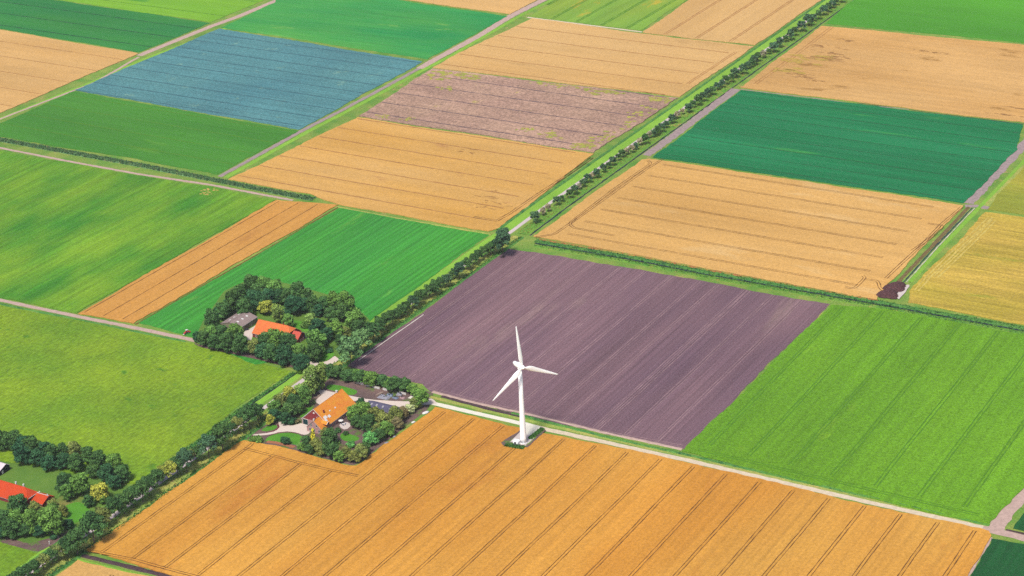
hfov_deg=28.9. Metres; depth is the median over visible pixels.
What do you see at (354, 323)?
broadleaf tree
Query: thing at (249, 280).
broadleaf tree
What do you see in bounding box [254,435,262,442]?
shrub
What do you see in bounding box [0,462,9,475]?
outbuilding
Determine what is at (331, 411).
farmhouse
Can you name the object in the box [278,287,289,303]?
broadleaf tree
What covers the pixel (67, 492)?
garden tree
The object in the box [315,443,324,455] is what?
garden tree
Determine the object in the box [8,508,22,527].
broadleaf tree
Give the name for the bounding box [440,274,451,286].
avenue tree
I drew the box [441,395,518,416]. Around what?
ditch
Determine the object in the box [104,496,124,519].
avenue tree
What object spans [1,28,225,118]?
verge
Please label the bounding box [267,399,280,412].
garden tree
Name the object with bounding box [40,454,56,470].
broadleaf tree
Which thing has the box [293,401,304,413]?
garden tree
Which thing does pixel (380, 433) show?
broadleaf tree
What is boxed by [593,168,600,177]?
avenue tree
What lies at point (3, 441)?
broadleaf tree
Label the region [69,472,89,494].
garden tree
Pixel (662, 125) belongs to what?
avenue tree
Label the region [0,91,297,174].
crop field
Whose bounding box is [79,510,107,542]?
avenue tree
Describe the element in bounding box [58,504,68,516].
garden tree
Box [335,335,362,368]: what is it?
avenue tree
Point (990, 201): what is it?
verge
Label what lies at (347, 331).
garden tree
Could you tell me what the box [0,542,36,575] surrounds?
meadow
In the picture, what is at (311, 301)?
broadleaf tree
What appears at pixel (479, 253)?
avenue tree
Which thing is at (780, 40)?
avenue tree
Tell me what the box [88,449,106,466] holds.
broadleaf tree
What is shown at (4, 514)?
broadleaf tree
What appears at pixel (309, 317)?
garden tree
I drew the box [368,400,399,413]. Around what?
shed
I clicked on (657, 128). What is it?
avenue tree
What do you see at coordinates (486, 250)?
avenue tree
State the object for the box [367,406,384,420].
broadleaf tree
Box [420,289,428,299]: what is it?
avenue tree
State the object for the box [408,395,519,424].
track
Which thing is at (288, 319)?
garden tree
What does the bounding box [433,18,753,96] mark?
wheat field
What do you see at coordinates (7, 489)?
farmhouse
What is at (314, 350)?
broadleaf tree
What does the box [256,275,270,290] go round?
broadleaf tree
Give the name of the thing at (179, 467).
avenue tree
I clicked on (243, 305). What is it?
broadleaf tree
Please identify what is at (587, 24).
track
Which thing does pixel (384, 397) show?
covered heap
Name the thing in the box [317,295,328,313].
broadleaf tree
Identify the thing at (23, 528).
broadleaf tree
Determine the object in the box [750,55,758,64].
avenue tree
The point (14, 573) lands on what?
avenue tree
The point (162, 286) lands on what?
wheat field
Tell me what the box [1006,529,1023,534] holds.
verge
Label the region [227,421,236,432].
avenue tree
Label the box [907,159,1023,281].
verge
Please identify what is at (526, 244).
ground
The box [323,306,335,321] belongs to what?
broadleaf tree
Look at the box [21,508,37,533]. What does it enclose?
broadleaf tree
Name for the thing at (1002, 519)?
track
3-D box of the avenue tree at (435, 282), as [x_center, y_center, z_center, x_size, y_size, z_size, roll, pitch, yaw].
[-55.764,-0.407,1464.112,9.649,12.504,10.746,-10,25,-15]
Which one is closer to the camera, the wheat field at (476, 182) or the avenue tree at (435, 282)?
the avenue tree at (435, 282)
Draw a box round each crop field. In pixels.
[0,0,209,51]
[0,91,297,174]
[61,0,263,21]
[139,208,488,364]
[221,0,507,59]
[530,0,685,30]
[824,0,1023,42]
[971,538,1023,575]
[1013,513,1023,530]
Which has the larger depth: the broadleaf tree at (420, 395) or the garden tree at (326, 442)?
the broadleaf tree at (420, 395)
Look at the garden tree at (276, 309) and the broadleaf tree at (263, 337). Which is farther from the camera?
the garden tree at (276, 309)
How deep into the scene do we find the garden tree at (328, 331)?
1397.05 m
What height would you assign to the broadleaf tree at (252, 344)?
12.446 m
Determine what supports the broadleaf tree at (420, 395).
on the yard at (364, 391)
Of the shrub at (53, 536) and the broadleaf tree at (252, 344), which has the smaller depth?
the shrub at (53, 536)
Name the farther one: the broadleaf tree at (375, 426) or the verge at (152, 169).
the verge at (152, 169)
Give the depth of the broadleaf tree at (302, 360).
1352.65 m
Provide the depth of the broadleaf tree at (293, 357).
1361.98 m
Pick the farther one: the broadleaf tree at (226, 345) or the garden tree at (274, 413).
the broadleaf tree at (226, 345)
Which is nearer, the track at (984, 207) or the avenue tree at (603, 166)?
the track at (984, 207)
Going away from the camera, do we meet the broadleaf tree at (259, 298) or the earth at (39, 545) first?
the earth at (39, 545)
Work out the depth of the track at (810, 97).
1839.32 m
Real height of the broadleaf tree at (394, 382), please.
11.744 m
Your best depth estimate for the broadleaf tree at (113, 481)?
1218.59 m
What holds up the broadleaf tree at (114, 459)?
on the meadow at (142, 404)
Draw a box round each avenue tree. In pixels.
[6,570,22,575]
[15,563,34,575]
[27,559,40,573]
[35,553,49,569]
[45,548,57,563]
[49,544,64,557]
[58,536,71,555]
[66,526,88,554]
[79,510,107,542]
[94,506,111,522]
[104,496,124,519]
[114,491,132,513]
[122,485,140,506]
[135,480,148,501]
[140,475,158,495]
[150,469,164,486]
[157,460,176,480]
[172,457,184,474]
[175,447,193,472]
[189,445,202,459]
[196,433,216,457]
[211,420,233,450]
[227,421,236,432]
[231,416,243,433]
[236,410,249,429]
[238,403,256,428]
[253,403,264,420]
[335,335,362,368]
[351,328,371,355]
[365,321,381,341]
[374,316,386,330]
[381,311,391,329]
[387,309,397,324]
[394,304,407,317]
[401,301,410,312]
[407,295,419,309]
[414,290,423,304]
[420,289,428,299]
[423,283,434,293]
[430,279,441,294]
[436,277,444,287]
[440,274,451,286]
[448,268,458,276]
[451,261,464,278]
[461,257,472,269]
[469,253,478,264]
[474,249,483,261]
[479,246,489,254]
[485,241,495,254]
[492,227,510,257]
[530,211,540,222]
[539,207,545,213]
[545,203,550,209]
[552,196,560,202]
[566,189,572,195]
[571,184,578,191]
[579,178,586,184]
[583,173,592,182]
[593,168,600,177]
[599,163,606,172]
[609,156,615,165]
[618,149,625,155]
[642,133,648,140]
[653,125,660,135]
[657,123,665,129]
[668,114,676,121]
[685,103,692,111]
[694,94,702,105]
[700,91,707,101]
[709,86,716,94]
[713,82,720,89]
[721,75,728,80]
[729,73,734,82]
[730,67,739,77]
[739,63,747,71]
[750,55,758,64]
[760,50,766,57]
[769,41,778,52]
[776,36,783,47]
[786,28,793,39]
[797,21,806,27]
[803,14,814,22]
[815,10,821,19]
[819,5,827,15]
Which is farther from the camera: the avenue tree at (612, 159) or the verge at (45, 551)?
the avenue tree at (612, 159)
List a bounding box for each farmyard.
[243,326,254,339]
[316,390,435,406]
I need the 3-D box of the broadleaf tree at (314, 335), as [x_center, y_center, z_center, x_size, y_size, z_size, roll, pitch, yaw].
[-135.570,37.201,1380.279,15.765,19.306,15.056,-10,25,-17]
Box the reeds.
[0,137,315,200]
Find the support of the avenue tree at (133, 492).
on the verge at (172, 482)
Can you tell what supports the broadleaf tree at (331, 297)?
on the yard at (299, 316)
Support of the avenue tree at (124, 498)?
on the verge at (172, 482)
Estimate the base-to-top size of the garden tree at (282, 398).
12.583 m
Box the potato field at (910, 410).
[682,305,1023,525]
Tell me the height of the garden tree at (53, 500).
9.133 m
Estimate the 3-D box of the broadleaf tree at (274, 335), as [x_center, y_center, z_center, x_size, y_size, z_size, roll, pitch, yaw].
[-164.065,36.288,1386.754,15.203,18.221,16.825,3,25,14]
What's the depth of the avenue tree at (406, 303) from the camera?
1433.80 m
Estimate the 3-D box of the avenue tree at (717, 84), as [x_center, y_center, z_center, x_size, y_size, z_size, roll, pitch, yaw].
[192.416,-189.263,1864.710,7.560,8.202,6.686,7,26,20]
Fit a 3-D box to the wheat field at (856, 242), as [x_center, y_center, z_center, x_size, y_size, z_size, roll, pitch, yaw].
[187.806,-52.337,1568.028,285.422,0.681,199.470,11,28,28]
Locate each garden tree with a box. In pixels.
[46,498,59,506]
[54,471,71,490]
[58,484,74,500]
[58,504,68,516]
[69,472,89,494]
[82,495,94,506]
[90,482,109,500]
[99,494,108,503]
[257,300,273,314]
[265,414,274,424]
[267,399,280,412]
[267,409,279,421]
[271,303,283,322]
[273,393,286,406]
[279,412,290,423]
[280,401,297,416]
[281,313,294,325]
[282,385,295,400]
[283,437,290,443]
[287,393,301,407]
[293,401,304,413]
[294,383,302,395]
[297,442,304,450]
[298,385,311,406]
[300,435,310,444]
[302,364,318,396]
[303,444,313,453]
[304,312,314,324]
[308,318,326,330]
[309,437,321,449]
[315,362,326,389]
[315,373,321,391]
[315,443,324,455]
[319,427,326,437]
[320,327,333,340]
[321,427,337,442]
[321,438,334,453]
[325,442,338,456]
[328,319,344,337]
[333,450,344,461]
[334,334,341,344]
[340,326,351,335]
[340,446,351,460]
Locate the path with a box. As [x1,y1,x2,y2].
[907,208,974,280]
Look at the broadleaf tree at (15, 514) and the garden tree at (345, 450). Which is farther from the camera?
the garden tree at (345, 450)
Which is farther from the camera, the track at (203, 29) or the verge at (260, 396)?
the track at (203, 29)
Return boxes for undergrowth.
[46,236,521,575]
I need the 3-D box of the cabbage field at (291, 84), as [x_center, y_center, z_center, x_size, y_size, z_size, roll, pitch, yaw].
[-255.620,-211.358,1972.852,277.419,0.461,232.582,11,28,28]
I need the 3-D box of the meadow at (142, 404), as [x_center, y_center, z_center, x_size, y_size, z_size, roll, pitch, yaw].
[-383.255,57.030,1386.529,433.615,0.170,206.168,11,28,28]
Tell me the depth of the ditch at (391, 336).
1405.52 m
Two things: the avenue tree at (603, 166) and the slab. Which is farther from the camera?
the avenue tree at (603, 166)
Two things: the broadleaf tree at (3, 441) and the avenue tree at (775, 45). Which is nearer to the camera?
the broadleaf tree at (3, 441)
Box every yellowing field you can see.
[908,212,1023,324]
[988,167,1023,214]
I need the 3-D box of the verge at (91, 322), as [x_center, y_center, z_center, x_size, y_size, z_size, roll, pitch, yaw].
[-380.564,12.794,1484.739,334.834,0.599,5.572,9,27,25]
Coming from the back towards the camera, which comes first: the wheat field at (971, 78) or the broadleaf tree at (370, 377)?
the wheat field at (971, 78)
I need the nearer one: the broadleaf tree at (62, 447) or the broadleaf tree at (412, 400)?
the broadleaf tree at (62, 447)
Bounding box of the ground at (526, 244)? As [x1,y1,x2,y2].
[0,0,1023,575]
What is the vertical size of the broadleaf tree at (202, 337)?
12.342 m
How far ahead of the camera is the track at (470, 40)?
2062.37 m
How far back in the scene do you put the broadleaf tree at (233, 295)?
1444.51 m
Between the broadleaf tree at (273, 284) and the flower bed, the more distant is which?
the broadleaf tree at (273, 284)
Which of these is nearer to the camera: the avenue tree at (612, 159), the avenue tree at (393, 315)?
the avenue tree at (393, 315)
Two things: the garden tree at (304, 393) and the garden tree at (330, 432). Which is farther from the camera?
the garden tree at (304, 393)
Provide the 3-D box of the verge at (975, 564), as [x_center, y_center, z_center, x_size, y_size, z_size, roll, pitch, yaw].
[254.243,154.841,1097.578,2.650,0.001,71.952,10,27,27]
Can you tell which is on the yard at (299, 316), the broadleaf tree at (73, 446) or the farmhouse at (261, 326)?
the farmhouse at (261, 326)
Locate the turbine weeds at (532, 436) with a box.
[504,427,544,448]
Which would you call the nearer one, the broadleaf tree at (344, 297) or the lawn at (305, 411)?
the lawn at (305, 411)
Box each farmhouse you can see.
[0,480,53,506]
[252,319,305,342]
[301,389,355,433]
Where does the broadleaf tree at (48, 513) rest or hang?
on the yard at (37, 479)
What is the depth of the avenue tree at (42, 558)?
1135.51 m
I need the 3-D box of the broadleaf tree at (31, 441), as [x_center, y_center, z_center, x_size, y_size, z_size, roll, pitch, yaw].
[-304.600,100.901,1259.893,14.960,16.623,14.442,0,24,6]
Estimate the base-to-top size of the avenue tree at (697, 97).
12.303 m
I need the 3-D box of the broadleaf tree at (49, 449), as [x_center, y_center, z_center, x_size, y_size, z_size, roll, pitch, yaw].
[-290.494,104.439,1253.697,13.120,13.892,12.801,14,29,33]
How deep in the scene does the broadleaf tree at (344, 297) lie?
1432.35 m
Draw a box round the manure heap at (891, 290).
[876,281,905,298]
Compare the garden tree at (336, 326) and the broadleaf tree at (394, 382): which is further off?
the garden tree at (336, 326)
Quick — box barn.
[220,312,256,331]
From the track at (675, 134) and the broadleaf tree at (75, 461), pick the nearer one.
the broadleaf tree at (75, 461)
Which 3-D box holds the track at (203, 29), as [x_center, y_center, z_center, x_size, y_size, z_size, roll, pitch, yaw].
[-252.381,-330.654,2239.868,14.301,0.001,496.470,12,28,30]
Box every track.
[0,57,139,119]
[0,147,292,200]
[138,0,274,55]
[219,5,536,176]
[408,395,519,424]
[417,0,545,68]
[519,424,982,527]
[525,422,539,434]
[527,17,641,31]
[643,88,739,155]
[740,89,908,109]
[964,140,1023,203]
[965,205,988,208]
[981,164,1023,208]
[982,526,1023,540]
[988,489,1023,529]
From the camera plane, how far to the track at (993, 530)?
1129.55 m
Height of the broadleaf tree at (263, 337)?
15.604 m
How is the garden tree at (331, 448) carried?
on the yard at (364, 391)
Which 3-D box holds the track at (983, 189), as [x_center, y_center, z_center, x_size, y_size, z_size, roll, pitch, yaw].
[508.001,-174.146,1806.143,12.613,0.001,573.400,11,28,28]
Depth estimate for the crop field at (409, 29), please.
2118.28 m
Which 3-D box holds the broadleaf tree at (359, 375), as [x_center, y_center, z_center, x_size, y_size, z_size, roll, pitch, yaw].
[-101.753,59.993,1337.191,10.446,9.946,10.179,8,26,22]
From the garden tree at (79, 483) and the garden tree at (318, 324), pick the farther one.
the garden tree at (318, 324)
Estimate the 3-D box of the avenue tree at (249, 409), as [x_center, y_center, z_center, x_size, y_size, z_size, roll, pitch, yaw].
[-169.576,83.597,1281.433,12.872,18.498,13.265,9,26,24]
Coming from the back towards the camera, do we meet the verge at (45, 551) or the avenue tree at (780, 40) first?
the avenue tree at (780, 40)
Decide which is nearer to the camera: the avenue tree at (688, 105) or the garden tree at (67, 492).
the garden tree at (67, 492)
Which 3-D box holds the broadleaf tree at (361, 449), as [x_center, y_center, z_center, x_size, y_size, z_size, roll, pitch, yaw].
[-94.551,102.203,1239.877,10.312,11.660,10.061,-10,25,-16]
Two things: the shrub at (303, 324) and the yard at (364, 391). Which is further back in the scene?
the shrub at (303, 324)
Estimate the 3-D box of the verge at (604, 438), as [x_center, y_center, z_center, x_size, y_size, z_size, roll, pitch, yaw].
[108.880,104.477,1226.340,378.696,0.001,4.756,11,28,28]
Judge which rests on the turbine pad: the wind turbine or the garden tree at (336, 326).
the wind turbine
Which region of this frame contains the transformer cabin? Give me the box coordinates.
[513,439,519,444]
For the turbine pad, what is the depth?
1257.07 m
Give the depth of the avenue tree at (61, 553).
1143.63 m
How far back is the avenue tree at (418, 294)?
1445.09 m
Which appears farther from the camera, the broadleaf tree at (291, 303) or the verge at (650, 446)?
the broadleaf tree at (291, 303)
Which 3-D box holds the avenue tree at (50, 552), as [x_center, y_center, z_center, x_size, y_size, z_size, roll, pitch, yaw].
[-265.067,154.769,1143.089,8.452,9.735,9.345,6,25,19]
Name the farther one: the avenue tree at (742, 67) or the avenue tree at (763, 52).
the avenue tree at (763, 52)
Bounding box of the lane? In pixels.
[0,299,193,341]
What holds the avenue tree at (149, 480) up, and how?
on the verge at (172, 482)
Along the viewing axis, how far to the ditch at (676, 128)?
1760.20 m
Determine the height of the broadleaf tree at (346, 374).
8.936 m
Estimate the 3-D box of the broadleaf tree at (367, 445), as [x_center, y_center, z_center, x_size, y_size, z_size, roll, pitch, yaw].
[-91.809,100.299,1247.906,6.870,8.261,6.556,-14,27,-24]
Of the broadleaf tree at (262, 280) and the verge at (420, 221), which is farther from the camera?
the verge at (420, 221)
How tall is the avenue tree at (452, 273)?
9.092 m
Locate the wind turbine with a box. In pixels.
[493,327,557,444]
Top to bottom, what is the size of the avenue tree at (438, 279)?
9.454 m
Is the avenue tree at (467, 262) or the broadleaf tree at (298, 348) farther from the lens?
the avenue tree at (467, 262)
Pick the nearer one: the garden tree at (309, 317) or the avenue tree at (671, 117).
the garden tree at (309, 317)
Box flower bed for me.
[266,441,294,447]
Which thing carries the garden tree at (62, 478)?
on the yard at (37, 479)
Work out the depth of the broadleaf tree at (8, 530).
1169.08 m
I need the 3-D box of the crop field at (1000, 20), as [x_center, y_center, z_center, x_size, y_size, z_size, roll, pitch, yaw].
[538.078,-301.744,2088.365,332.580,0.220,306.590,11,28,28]
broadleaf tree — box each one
[0,431,9,449]
[0,509,8,526]
[1,518,19,538]
[4,429,22,449]
[7,493,28,510]
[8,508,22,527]
[11,442,30,464]
[14,435,26,444]
[16,523,31,536]
[21,435,39,453]
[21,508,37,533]
[28,448,45,465]
[28,500,41,510]
[32,525,47,536]
[36,501,64,534]
[37,441,50,451]
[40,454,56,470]
[43,443,57,460]
[55,442,69,457]
[56,452,68,468]
[62,519,74,528]
[66,452,85,472]
[67,441,81,456]
[80,446,92,462]
[85,464,99,477]
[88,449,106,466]
[96,462,114,480]
[105,452,122,470]
[106,474,121,488]
[113,463,130,482]
[192,331,198,341]
[197,330,209,345]
[203,308,220,326]
[203,324,217,335]
[207,334,219,350]
[216,301,230,318]
[216,324,227,335]
[218,331,234,352]
[223,288,242,312]
[224,323,243,340]
[231,332,247,354]
[233,283,245,297]
[235,296,252,313]
[243,273,258,289]
[244,289,261,309]
[246,339,258,354]
[249,282,264,291]
[253,342,265,357]
[254,294,267,310]
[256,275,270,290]
[257,331,270,343]
[261,288,274,304]
[262,343,277,362]
[265,278,283,294]
[267,328,285,346]
[273,288,283,303]
[275,343,293,365]
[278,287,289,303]
[279,331,297,347]
[282,294,303,314]
[288,281,304,296]
[290,353,297,366]
[291,343,306,354]
[293,353,310,371]
[296,297,306,312]
[299,287,315,297]
[305,295,319,313]
[305,328,326,352]
[305,342,323,361]
[311,304,323,316]
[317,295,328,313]
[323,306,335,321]
[325,290,337,307]
[325,363,336,376]
[329,364,344,378]
[333,303,349,321]
[336,290,355,310]
[340,369,353,380]
[344,307,366,330]
[346,403,361,420]
[347,450,360,462]
[350,319,365,332]
[350,414,361,427]
[352,369,365,381]
[354,443,367,459]
[355,401,371,416]
[358,413,376,431]
[362,371,376,386]
[362,431,379,444]
[362,442,370,452]
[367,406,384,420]
[371,424,380,431]
[373,428,385,441]
[375,411,391,423]
[376,374,387,387]
[379,420,394,436]
[385,375,402,391]
[388,405,402,418]
[391,415,403,428]
[399,376,410,390]
[399,405,408,418]
[405,404,414,411]
[406,383,417,394]
[409,397,421,408]
[413,388,428,405]
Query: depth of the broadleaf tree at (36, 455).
1248.52 m
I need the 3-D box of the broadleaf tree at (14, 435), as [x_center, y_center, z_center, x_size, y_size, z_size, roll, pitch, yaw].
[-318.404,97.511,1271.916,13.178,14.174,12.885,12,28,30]
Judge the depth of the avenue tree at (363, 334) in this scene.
1370.45 m
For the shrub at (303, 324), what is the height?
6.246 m
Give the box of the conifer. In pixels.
[310,429,315,439]
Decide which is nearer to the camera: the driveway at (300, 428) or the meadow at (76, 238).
the driveway at (300, 428)
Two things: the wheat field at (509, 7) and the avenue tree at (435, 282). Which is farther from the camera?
the wheat field at (509, 7)
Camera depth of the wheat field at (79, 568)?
1134.98 m
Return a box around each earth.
[0,530,68,550]
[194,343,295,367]
[501,430,545,446]
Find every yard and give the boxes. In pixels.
[0,461,128,542]
[194,278,369,369]
[247,376,432,464]
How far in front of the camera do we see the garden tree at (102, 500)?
1203.16 m
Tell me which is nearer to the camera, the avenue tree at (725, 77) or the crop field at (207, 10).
the avenue tree at (725, 77)
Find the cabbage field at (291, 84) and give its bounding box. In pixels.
[76,28,421,129]
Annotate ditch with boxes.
[228,373,296,421]
[358,314,423,360]
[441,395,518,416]
[530,7,843,235]
[535,243,1023,330]
[860,103,1020,123]
[903,208,972,281]
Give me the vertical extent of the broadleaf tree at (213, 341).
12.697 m
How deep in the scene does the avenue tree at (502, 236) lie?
1515.32 m
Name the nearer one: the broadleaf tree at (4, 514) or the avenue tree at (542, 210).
the broadleaf tree at (4, 514)
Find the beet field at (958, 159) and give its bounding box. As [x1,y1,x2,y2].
[653,90,1022,202]
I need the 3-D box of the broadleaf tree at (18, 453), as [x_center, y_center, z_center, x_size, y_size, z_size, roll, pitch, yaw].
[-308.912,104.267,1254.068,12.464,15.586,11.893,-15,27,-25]
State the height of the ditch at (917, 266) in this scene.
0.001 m
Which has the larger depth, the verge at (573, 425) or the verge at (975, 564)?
the verge at (573, 425)
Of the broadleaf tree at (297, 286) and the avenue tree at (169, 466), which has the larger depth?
the broadleaf tree at (297, 286)
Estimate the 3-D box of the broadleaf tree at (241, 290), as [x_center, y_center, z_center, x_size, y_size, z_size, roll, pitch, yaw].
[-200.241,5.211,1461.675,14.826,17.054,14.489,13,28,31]
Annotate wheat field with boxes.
[0,30,137,112]
[57,560,146,575]
[78,200,337,323]
[85,407,990,575]
[228,117,593,231]
[410,0,536,14]
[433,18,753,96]
[533,159,962,298]
[643,0,820,44]
[740,26,1023,122]
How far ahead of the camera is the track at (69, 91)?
1943.48 m
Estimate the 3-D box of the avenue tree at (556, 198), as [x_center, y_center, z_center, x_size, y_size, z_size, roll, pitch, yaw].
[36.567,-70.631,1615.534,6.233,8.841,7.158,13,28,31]
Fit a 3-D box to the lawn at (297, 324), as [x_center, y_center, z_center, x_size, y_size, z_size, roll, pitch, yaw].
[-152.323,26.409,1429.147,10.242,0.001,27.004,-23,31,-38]
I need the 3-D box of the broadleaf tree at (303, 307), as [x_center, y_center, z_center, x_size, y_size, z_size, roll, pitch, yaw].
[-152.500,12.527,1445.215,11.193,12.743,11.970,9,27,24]
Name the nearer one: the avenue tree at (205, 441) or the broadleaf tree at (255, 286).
the avenue tree at (205, 441)
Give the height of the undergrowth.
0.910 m
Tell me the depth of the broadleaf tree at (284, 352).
1363.27 m
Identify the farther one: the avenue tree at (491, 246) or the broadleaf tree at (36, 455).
the avenue tree at (491, 246)
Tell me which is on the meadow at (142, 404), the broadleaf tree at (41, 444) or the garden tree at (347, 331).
the broadleaf tree at (41, 444)
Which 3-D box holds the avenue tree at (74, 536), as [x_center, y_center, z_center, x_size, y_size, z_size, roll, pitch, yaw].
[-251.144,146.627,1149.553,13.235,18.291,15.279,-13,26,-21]
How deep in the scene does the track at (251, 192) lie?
1725.11 m
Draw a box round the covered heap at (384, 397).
[377,394,390,399]
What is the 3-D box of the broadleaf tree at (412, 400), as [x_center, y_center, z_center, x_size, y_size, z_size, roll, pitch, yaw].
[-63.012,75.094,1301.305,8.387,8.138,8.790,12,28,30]
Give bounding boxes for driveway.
[253,421,309,435]
[310,356,337,365]
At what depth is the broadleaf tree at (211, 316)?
1423.06 m
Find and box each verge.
[0,303,184,341]
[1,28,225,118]
[4,142,310,200]
[20,233,495,566]
[24,526,78,565]
[36,236,519,575]
[77,558,148,575]
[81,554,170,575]
[134,373,295,486]
[136,207,337,324]
[224,0,552,177]
[335,206,491,234]
[429,396,984,525]
[431,391,681,449]
[497,0,824,228]
[503,0,829,230]
[511,412,989,525]
[518,0,851,234]
[534,240,1023,329]
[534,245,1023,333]
[539,238,877,300]
[896,207,969,281]
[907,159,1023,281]
[968,537,991,575]
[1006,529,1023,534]
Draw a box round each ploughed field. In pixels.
[348,249,829,448]
[359,68,677,152]
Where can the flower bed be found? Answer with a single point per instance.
(280, 443)
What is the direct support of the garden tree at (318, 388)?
on the yard at (364, 391)
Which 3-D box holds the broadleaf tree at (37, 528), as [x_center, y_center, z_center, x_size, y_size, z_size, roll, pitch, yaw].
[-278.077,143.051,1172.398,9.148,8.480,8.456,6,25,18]
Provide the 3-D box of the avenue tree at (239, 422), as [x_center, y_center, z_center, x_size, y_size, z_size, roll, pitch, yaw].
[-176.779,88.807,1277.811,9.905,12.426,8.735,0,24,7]
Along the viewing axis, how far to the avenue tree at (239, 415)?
1278.43 m
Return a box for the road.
[26,3,832,575]
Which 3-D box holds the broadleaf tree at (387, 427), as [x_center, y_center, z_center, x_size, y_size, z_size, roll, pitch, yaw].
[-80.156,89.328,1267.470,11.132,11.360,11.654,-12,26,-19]
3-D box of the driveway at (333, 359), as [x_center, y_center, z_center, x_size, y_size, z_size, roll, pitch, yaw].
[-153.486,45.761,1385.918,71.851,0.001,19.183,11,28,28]
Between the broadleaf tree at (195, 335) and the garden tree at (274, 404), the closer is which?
the garden tree at (274, 404)
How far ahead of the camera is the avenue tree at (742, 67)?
1900.38 m
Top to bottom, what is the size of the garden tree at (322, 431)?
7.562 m
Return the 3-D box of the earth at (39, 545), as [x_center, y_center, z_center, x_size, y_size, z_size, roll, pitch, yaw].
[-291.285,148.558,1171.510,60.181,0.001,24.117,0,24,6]
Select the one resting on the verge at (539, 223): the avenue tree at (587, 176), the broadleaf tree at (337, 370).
the avenue tree at (587, 176)
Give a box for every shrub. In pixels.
[49,533,58,539]
[248,435,254,441]
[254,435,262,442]
[286,417,297,424]
[300,321,308,327]
[346,441,354,447]
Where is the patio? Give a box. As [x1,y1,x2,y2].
[339,422,349,428]
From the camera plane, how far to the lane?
1451.16 m
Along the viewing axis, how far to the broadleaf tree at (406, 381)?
1320.94 m
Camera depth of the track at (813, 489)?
1199.33 m
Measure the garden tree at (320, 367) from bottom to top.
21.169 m
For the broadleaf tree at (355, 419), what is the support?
on the yard at (364, 391)
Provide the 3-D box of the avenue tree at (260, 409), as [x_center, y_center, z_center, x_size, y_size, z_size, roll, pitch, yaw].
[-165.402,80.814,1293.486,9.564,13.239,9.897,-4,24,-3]
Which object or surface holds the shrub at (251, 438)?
on the ground at (526, 244)
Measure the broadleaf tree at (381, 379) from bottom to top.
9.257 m
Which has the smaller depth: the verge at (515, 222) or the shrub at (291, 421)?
the shrub at (291, 421)
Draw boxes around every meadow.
[0,151,274,313]
[0,305,290,483]
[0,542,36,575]
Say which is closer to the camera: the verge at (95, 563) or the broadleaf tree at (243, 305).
the verge at (95, 563)
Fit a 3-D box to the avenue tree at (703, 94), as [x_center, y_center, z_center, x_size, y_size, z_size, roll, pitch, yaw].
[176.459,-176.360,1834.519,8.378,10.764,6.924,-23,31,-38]
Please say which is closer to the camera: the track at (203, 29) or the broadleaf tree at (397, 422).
the broadleaf tree at (397, 422)
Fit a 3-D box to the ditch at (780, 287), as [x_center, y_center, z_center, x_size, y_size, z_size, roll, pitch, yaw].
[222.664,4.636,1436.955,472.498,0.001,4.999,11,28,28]
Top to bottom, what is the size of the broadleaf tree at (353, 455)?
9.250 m
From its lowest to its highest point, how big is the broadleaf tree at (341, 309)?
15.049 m
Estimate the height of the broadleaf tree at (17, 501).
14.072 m
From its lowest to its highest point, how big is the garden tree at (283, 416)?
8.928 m
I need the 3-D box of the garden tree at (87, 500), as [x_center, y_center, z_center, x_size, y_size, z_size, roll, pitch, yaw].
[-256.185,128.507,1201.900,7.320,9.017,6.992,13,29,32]
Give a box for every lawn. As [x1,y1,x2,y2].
[66,502,88,522]
[262,425,276,430]
[266,433,301,444]
[293,320,309,331]
[300,407,312,416]
[316,349,333,360]
[326,385,356,394]
[340,433,358,440]
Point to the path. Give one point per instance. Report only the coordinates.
(940, 243)
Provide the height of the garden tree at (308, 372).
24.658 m
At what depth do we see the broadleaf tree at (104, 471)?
1224.19 m
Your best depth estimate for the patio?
1284.92 m
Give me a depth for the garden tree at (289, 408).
1292.13 m
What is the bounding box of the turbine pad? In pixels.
[510,432,533,445]
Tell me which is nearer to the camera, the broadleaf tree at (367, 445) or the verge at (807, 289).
the broadleaf tree at (367, 445)
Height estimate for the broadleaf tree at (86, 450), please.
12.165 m
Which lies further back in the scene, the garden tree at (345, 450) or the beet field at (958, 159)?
the beet field at (958, 159)
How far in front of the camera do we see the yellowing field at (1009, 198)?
1588.04 m
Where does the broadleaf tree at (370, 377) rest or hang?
on the yard at (364, 391)
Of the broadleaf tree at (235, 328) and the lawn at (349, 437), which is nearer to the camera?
the lawn at (349, 437)
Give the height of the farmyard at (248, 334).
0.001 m
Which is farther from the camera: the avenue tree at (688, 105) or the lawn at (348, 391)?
the avenue tree at (688, 105)
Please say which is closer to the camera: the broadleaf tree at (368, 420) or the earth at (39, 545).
the earth at (39, 545)
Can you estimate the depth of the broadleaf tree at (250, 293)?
1450.64 m
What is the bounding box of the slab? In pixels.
[897,285,908,298]
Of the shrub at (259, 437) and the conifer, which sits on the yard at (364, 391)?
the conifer

